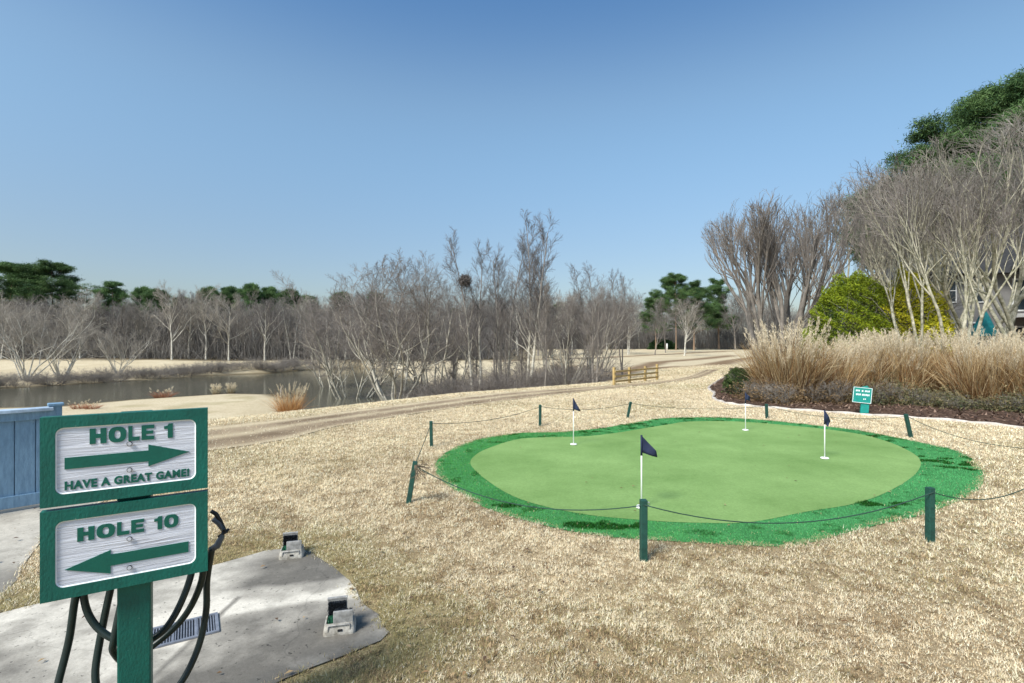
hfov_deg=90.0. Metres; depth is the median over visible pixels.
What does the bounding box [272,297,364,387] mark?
bare tree
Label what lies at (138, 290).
pine tree
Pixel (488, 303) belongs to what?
bare tree
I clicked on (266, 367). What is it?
shore bush
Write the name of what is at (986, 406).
shrub
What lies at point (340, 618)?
shoe cleaner
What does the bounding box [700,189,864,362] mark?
crape myrtle
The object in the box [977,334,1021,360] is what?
plume grass
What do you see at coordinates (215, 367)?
shore bush
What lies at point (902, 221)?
crape myrtle
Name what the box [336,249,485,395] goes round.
bare tree
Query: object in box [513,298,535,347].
bare tree
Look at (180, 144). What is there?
sky
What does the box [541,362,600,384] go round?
thicket
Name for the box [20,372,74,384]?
shore bush
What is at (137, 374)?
shore bush
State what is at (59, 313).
bare tree
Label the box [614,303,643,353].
bare tree
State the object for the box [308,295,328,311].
bare tree
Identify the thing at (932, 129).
pine tree
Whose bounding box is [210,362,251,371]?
shore bush
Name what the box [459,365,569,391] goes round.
thicket
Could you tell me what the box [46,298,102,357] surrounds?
bare tree
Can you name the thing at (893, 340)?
plume grass
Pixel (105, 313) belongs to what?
bare tree
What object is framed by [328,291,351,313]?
pine tree
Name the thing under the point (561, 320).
bare tree
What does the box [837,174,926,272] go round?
pine tree
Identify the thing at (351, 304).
bare tree
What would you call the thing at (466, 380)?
thicket
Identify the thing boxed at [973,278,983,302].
window
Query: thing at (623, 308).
bare tree
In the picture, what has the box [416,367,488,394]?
thicket
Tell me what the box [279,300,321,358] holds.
bare tree
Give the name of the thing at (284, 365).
shore bush
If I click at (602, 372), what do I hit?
thicket
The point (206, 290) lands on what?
pine tree
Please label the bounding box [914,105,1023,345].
crape myrtle
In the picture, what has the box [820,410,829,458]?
flagstick
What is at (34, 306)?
bare tree
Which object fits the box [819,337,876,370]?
plume grass
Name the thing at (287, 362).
shore bush
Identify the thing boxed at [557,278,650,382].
bare tree
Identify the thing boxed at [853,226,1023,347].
building
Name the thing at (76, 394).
water
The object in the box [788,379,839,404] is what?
shrub
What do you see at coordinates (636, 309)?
bare tree
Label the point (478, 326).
bare tree
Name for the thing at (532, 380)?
thicket
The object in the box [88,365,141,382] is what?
shore bush
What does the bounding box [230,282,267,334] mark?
pine tree
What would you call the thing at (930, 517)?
rope post
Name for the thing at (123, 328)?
bare tree
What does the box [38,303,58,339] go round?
bare tree
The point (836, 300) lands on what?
conifer
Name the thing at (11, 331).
bare tree
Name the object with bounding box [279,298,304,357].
bare tree
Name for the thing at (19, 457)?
fence
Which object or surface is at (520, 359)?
sapling
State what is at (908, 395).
shrub
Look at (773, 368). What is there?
plume grass
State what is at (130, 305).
bare tree
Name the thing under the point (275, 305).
bare tree
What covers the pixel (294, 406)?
reed clump
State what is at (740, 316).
bare tree
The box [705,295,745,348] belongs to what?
bare tree
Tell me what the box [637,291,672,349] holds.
pine tree
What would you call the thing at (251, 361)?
shore bush
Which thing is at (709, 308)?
pine tree
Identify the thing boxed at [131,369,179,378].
shore bush
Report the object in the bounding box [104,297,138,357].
bare tree
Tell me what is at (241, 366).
shore bush
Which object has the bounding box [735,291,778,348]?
bare tree
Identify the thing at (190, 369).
shore bush
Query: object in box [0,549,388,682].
concrete pad
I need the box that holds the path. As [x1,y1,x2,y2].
[208,369,718,449]
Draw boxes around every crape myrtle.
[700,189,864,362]
[785,167,971,330]
[822,145,1010,328]
[840,148,1023,359]
[853,129,1023,352]
[871,109,1023,349]
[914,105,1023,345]
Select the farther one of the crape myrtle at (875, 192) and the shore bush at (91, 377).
the shore bush at (91, 377)
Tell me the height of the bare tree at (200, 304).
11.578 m
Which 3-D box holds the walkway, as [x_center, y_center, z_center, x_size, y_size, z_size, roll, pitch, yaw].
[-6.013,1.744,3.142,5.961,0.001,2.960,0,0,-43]
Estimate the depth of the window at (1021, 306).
31.24 m
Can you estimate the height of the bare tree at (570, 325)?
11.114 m
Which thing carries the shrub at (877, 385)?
on the mulch bed
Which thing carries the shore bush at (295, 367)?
on the ground at (228, 405)
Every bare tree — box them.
[0,290,108,380]
[0,297,30,358]
[0,304,26,357]
[3,294,55,357]
[10,305,99,376]
[12,297,53,334]
[28,296,59,336]
[29,304,66,358]
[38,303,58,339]
[43,286,108,357]
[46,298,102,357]
[67,293,111,357]
[87,321,159,371]
[89,306,128,356]
[103,307,139,342]
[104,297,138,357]
[112,306,133,350]
[113,307,146,348]
[118,298,138,330]
[123,293,158,354]
[134,310,162,355]
[143,310,175,357]
[150,281,203,359]
[155,304,182,350]
[168,289,202,354]
[170,289,216,358]
[174,293,192,357]
[176,293,232,337]
[188,283,220,359]
[193,292,255,360]
[198,299,225,345]
[221,308,236,345]
[227,300,255,358]
[230,290,279,349]
[230,302,263,343]
[233,292,246,354]
[244,298,289,359]
[246,305,274,348]
[257,290,299,357]
[262,299,279,355]
[269,296,283,354]
[269,308,299,342]
[271,270,436,399]
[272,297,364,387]
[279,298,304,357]
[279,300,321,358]
[282,292,313,331]
[306,309,330,357]
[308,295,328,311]
[312,297,338,315]
[315,249,465,400]
[329,293,367,346]
[332,292,375,357]
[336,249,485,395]
[352,255,414,393]
[368,291,394,329]
[385,257,441,394]
[414,286,503,381]
[441,229,493,390]
[477,256,514,372]
[478,234,534,378]
[479,288,501,319]
[495,208,562,379]
[495,295,527,355]
[505,271,635,384]
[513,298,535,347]
[518,232,567,368]
[551,289,585,329]
[552,301,582,353]
[553,295,578,334]
[554,300,571,349]
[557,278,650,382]
[565,260,606,379]
[584,287,613,325]
[593,289,622,348]
[596,295,618,343]
[606,269,632,374]
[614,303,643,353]
[615,307,644,354]
[620,293,649,348]
[644,308,672,354]
[650,297,679,352]
[667,297,708,352]
[674,299,703,355]
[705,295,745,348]
[716,292,746,349]
[724,295,746,347]
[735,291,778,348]
[755,290,779,334]
[765,305,805,332]
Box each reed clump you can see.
[209,383,221,393]
[224,382,238,392]
[264,380,314,411]
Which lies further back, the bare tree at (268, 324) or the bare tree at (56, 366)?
the bare tree at (268, 324)
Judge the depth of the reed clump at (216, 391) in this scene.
36.57 m
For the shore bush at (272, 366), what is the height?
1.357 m
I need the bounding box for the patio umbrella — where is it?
[971,311,997,346]
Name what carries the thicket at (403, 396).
on the ground at (228, 405)
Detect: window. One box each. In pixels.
[948,279,956,302]
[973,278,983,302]
[1011,278,1023,310]
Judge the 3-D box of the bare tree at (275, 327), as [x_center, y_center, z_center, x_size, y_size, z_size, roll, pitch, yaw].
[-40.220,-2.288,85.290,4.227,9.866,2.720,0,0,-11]
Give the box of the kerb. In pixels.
[707,377,1023,427]
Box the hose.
[54,509,229,682]
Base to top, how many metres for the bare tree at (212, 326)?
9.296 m
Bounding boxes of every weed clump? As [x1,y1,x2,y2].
[64,399,93,408]
[81,399,101,408]
[149,386,178,397]
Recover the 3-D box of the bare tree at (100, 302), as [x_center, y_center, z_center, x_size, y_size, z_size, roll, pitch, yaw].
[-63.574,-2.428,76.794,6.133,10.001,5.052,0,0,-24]
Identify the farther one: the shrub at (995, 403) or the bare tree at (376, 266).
the bare tree at (376, 266)
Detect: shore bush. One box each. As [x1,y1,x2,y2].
[0,371,52,387]
[0,372,17,385]
[0,372,35,386]
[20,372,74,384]
[25,366,77,386]
[29,374,85,384]
[55,369,116,382]
[62,367,127,381]
[69,373,121,382]
[86,372,130,382]
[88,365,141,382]
[120,367,164,378]
[123,366,171,377]
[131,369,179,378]
[140,367,180,378]
[159,362,189,375]
[160,365,215,376]
[174,363,201,374]
[192,360,222,373]
[196,361,230,372]
[198,358,235,373]
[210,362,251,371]
[217,359,250,370]
[224,363,255,369]
[239,357,271,368]
[248,358,275,368]
[252,362,285,370]
[256,362,278,370]
[263,358,289,371]
[271,357,299,367]
[275,359,307,370]
[277,356,306,366]
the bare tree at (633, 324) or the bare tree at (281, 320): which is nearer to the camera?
the bare tree at (281, 320)
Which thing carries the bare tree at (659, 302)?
on the ground at (228, 405)
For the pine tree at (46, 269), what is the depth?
97.88 m
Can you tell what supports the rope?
attached to the rope post at (410, 488)
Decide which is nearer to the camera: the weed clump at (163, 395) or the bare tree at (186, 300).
the weed clump at (163, 395)
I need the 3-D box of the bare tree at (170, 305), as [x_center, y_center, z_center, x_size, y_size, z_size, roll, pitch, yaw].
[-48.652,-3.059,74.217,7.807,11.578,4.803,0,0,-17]
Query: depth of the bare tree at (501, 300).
29.36 m
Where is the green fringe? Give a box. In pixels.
[435,417,983,545]
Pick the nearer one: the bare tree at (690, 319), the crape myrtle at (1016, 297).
the crape myrtle at (1016, 297)
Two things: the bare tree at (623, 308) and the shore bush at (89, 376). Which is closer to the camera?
the bare tree at (623, 308)
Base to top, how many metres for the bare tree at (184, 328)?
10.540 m
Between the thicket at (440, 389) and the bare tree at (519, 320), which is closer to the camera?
the thicket at (440, 389)
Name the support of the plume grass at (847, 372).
on the mulch bed
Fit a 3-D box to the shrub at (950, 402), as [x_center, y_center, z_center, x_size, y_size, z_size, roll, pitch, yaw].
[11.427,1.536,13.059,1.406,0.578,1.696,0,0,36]
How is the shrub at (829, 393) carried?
on the mulch bed
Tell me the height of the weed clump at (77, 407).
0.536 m
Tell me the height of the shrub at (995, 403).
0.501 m
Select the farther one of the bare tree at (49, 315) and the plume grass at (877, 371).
the bare tree at (49, 315)
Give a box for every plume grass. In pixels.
[729,316,855,401]
[803,335,875,399]
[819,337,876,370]
[826,330,905,392]
[855,327,918,363]
[862,328,946,395]
[886,331,944,390]
[908,326,983,397]
[920,327,1023,402]
[963,332,1023,401]
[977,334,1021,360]
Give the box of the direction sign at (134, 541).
[40,407,207,682]
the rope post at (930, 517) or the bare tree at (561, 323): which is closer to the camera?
the rope post at (930, 517)
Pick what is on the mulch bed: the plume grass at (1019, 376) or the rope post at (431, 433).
the plume grass at (1019, 376)
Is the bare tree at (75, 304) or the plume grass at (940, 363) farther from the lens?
the bare tree at (75, 304)
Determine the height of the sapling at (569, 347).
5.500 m
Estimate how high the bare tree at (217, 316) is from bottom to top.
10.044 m
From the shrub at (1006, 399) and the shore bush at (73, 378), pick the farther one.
the shore bush at (73, 378)
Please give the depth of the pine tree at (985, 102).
42.79 m
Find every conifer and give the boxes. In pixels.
[784,266,918,358]
[838,262,984,356]
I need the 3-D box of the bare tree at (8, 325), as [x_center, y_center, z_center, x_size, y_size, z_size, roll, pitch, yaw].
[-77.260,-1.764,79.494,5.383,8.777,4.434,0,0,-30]
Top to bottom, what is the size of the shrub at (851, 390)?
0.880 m
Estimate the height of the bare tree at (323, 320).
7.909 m
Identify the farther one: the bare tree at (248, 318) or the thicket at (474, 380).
the bare tree at (248, 318)
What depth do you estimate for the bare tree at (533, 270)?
27.18 m
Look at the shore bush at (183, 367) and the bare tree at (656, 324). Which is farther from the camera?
the bare tree at (656, 324)
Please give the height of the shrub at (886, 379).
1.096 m
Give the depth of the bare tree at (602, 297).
130.69 m
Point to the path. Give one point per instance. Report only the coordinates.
(277, 432)
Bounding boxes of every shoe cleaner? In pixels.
[279,531,304,559]
[323,595,355,636]
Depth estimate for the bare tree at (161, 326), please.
82.17 m
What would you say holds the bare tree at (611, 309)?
on the ground at (228, 405)
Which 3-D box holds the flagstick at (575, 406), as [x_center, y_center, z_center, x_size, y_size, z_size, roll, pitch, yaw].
[1.070,1.354,8.615,0.187,0.792,0.116,0,0,0]
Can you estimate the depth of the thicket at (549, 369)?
27.64 m
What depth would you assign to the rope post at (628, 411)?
11.69 m
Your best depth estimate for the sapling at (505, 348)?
26.98 m
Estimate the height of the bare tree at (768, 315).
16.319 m
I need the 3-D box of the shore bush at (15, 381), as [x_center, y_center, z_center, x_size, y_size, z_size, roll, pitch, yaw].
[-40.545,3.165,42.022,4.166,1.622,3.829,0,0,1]
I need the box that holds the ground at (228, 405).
[0,343,1023,682]
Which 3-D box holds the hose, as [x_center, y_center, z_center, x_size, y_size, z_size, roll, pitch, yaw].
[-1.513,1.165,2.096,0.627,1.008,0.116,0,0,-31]
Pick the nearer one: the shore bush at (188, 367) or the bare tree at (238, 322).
the shore bush at (188, 367)
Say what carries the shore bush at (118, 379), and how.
on the ground at (228, 405)
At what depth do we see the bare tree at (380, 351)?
26.44 m
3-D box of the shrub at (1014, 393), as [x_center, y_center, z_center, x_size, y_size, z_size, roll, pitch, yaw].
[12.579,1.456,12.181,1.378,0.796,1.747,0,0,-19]
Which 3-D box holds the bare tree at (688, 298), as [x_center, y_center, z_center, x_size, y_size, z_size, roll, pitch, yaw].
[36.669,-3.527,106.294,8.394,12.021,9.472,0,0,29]
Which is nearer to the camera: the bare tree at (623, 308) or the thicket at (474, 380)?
the thicket at (474, 380)
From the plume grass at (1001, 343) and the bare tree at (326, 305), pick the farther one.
the bare tree at (326, 305)
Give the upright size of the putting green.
0.001 m
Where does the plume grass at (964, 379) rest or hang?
on the mulch bed
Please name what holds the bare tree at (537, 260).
on the ground at (228, 405)
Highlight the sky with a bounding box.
[0,0,1023,342]
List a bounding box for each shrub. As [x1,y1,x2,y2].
[646,339,677,349]
[721,367,757,393]
[726,375,768,399]
[734,375,796,401]
[750,376,809,405]
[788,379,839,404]
[805,372,857,404]
[826,379,862,403]
[832,388,856,402]
[846,378,902,406]
[862,376,911,403]
[876,371,910,403]
[884,376,938,406]
[909,382,941,406]
[918,384,988,404]
[931,390,998,411]
[962,394,999,409]
[972,384,1023,413]
[976,393,1019,410]
[989,387,1023,412]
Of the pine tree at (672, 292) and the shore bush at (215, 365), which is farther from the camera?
the pine tree at (672, 292)
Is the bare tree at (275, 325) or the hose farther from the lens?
the bare tree at (275, 325)
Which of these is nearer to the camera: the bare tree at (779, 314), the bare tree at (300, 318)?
the bare tree at (300, 318)
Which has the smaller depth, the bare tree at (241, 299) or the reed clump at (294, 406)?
the reed clump at (294, 406)
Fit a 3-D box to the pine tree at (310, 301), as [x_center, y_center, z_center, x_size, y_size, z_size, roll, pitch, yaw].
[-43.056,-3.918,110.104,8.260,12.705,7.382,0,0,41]
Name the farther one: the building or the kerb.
the building
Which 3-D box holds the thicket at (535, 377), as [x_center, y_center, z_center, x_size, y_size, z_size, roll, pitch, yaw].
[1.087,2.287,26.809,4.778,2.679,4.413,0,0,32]
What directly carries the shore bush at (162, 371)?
on the ground at (228, 405)
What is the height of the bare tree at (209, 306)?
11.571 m
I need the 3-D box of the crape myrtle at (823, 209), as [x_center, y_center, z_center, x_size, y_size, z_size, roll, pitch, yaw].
[20.405,-3.661,29.052,8.883,11.338,9.259,0,0,37]
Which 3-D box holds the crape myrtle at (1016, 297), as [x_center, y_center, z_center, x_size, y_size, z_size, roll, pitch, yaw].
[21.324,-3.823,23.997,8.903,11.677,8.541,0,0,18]
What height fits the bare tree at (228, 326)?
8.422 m
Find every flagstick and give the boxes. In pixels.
[570,398,580,444]
[636,435,656,507]
[742,392,749,429]
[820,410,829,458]
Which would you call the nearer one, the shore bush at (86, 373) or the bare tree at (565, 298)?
the shore bush at (86, 373)
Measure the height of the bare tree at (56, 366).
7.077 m
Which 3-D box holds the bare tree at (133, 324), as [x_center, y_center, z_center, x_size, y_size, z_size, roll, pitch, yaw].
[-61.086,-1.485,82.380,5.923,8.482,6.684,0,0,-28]
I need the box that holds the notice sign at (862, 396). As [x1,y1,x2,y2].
[852,386,872,413]
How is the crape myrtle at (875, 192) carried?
on the mulch bed
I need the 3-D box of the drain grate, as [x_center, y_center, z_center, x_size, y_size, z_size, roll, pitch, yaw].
[-1.969,1.734,3.074,0.360,0.012,0.248,0,0,-32]
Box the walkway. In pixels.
[0,501,102,595]
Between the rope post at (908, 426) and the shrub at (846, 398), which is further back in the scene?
the shrub at (846, 398)
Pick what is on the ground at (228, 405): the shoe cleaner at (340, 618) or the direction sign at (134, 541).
the direction sign at (134, 541)
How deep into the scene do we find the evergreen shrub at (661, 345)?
132.42 m
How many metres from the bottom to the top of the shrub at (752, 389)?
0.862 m
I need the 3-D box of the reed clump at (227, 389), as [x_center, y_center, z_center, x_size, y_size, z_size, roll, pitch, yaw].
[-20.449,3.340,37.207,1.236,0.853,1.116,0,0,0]
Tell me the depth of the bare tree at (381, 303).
93.03 m
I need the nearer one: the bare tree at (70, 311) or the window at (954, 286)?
the window at (954, 286)
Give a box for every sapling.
[442,345,460,390]
[462,332,484,379]
[492,304,513,377]
[514,322,532,374]
[536,276,558,385]
[559,298,580,374]
[580,293,610,382]
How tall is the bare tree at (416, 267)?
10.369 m
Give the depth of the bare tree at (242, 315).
77.56 m
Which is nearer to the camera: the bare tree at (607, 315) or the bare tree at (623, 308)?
the bare tree at (623, 308)
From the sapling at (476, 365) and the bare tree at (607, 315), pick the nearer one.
the sapling at (476, 365)
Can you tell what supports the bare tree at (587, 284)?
on the ground at (228, 405)
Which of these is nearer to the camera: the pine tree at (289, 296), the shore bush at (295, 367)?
the shore bush at (295, 367)
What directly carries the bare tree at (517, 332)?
on the ground at (228, 405)
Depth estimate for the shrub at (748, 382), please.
15.31 m
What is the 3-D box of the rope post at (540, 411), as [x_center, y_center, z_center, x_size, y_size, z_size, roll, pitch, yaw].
[0.595,1.570,10.605,0.080,0.520,0.052,1,0,-6]
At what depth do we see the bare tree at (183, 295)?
81.86 m
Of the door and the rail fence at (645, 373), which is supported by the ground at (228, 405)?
the rail fence at (645, 373)
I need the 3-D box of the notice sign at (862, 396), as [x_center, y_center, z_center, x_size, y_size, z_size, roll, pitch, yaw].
[8.328,1.454,12.191,0.430,0.803,0.076,0,0,14]
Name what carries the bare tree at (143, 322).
on the ground at (228, 405)
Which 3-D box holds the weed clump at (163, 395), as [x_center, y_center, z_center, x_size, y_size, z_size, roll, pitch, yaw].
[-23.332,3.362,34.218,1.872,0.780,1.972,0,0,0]
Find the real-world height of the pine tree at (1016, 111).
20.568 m
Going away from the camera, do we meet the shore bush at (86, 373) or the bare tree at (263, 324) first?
the shore bush at (86, 373)
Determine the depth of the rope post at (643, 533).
4.06 m
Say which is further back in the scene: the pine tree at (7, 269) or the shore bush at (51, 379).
the pine tree at (7, 269)
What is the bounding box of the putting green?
[470,421,920,522]
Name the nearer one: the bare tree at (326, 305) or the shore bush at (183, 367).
the shore bush at (183, 367)
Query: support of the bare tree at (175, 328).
on the ground at (228, 405)
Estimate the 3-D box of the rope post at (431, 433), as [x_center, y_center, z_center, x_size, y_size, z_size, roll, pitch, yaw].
[-1.325,1.575,8.494,0.080,0.510,0.052,-1,0,-6]
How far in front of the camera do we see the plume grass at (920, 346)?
16.51 m
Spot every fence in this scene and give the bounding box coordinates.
[0,402,63,509]
[612,364,658,384]
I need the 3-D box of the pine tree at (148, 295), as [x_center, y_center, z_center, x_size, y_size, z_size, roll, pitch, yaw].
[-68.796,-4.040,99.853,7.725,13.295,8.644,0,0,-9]
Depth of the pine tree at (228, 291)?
106.78 m
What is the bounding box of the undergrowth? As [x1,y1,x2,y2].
[0,302,843,360]
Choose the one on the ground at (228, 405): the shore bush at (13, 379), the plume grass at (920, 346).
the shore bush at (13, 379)
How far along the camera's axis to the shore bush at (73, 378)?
43.67 m
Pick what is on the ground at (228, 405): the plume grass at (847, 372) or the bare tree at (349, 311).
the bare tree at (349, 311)
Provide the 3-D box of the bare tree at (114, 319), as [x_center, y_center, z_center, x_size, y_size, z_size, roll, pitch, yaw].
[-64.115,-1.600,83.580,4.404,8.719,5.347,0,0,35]
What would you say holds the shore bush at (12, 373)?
on the ground at (228, 405)
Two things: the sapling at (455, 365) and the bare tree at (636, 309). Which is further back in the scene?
the bare tree at (636, 309)
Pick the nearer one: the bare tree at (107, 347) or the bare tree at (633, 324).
the bare tree at (107, 347)
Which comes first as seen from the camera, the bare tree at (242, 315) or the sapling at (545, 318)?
the sapling at (545, 318)
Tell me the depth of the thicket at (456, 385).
26.20 m
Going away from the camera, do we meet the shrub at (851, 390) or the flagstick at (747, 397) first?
the flagstick at (747, 397)
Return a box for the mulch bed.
[709,368,1023,425]
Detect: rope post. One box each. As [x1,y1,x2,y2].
[406,461,417,503]
[429,421,433,446]
[539,405,542,424]
[626,401,631,417]
[639,499,649,561]
[765,404,768,417]
[903,414,912,437]
[925,487,935,542]
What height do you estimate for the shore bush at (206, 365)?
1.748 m
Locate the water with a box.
[0,368,438,409]
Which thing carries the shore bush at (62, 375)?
on the ground at (228, 405)
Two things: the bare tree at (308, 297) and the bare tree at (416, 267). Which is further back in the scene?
the bare tree at (308, 297)
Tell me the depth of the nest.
26.05 m
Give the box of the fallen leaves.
[12,395,1014,682]
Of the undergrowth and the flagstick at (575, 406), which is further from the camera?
the undergrowth
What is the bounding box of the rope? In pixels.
[409,403,1023,523]
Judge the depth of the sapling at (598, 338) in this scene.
24.27 m
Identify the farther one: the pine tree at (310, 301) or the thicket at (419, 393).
the pine tree at (310, 301)
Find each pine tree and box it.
[0,258,103,316]
[0,261,54,312]
[83,280,143,330]
[118,286,150,316]
[138,288,172,317]
[189,285,219,315]
[219,285,241,317]
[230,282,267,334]
[259,285,280,313]
[272,288,310,317]
[302,294,318,319]
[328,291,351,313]
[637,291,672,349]
[652,272,701,349]
[670,279,720,349]
[702,277,738,348]
[827,105,1021,271]
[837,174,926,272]
[897,64,1023,228]
[953,97,1023,231]
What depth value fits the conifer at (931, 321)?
17.96 m
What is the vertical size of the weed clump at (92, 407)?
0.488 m
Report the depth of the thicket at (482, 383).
25.64 m
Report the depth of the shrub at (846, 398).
14.44 m
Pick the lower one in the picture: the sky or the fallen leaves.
the fallen leaves
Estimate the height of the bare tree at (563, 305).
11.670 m
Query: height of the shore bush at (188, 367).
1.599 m
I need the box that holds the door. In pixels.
[1014,326,1023,340]
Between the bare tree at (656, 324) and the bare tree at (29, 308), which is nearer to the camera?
the bare tree at (29, 308)
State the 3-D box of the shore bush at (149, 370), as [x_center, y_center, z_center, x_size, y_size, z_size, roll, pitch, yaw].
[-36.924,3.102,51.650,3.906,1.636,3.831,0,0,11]
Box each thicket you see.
[377,368,454,397]
[381,381,456,398]
[388,378,445,397]
[406,369,502,396]
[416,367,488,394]
[430,371,511,394]
[435,365,509,393]
[445,363,554,392]
[449,368,518,391]
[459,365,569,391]
[476,353,563,389]
[484,369,581,388]
[502,361,578,388]
[506,354,583,384]
[530,357,616,384]
[535,352,634,383]
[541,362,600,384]
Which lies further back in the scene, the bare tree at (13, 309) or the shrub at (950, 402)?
the bare tree at (13, 309)
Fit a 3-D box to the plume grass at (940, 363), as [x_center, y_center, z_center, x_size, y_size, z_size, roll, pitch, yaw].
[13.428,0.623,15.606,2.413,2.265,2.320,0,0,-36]
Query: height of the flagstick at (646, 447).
0.772 m
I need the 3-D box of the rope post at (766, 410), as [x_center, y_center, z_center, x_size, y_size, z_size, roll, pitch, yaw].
[5.803,1.624,11.637,0.080,0.410,0.052,-3,0,-6]
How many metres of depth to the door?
31.24 m
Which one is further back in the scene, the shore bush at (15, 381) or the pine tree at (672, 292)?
the pine tree at (672, 292)
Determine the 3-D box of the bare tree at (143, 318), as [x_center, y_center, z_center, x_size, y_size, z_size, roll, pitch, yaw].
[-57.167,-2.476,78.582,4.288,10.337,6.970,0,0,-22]
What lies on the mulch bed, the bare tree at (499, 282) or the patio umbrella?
the patio umbrella
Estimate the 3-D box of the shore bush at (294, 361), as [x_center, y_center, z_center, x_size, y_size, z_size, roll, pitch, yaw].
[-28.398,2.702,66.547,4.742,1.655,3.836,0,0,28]
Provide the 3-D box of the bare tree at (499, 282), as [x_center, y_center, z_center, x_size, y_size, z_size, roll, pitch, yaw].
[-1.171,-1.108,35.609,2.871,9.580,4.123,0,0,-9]
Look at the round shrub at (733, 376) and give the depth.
16.65 m
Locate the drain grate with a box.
[153,612,218,648]
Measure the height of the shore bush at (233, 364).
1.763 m
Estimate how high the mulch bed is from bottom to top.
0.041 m
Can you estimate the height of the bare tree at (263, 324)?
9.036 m
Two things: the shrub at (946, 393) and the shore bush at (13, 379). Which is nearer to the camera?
the shrub at (946, 393)
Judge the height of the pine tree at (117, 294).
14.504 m
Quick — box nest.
[457,274,471,287]
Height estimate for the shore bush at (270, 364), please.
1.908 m
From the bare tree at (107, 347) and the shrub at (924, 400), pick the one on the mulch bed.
the shrub at (924, 400)
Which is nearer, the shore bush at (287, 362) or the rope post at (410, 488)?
the rope post at (410, 488)
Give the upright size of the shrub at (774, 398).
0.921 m
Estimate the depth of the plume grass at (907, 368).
15.28 m
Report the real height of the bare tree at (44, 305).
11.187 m
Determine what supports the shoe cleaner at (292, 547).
on the concrete pad
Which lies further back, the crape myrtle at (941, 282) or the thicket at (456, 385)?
the thicket at (456, 385)
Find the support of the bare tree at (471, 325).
on the ground at (228, 405)
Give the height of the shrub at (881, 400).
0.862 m
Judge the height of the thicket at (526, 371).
3.301 m
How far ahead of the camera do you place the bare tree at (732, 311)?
131.56 m
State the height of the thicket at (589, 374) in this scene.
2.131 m
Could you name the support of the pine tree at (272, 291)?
on the ground at (228, 405)
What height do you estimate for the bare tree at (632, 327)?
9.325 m
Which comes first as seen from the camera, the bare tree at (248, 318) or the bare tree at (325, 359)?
the bare tree at (325, 359)
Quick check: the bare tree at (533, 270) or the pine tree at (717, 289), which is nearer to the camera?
the bare tree at (533, 270)
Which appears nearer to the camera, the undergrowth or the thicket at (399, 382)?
the thicket at (399, 382)

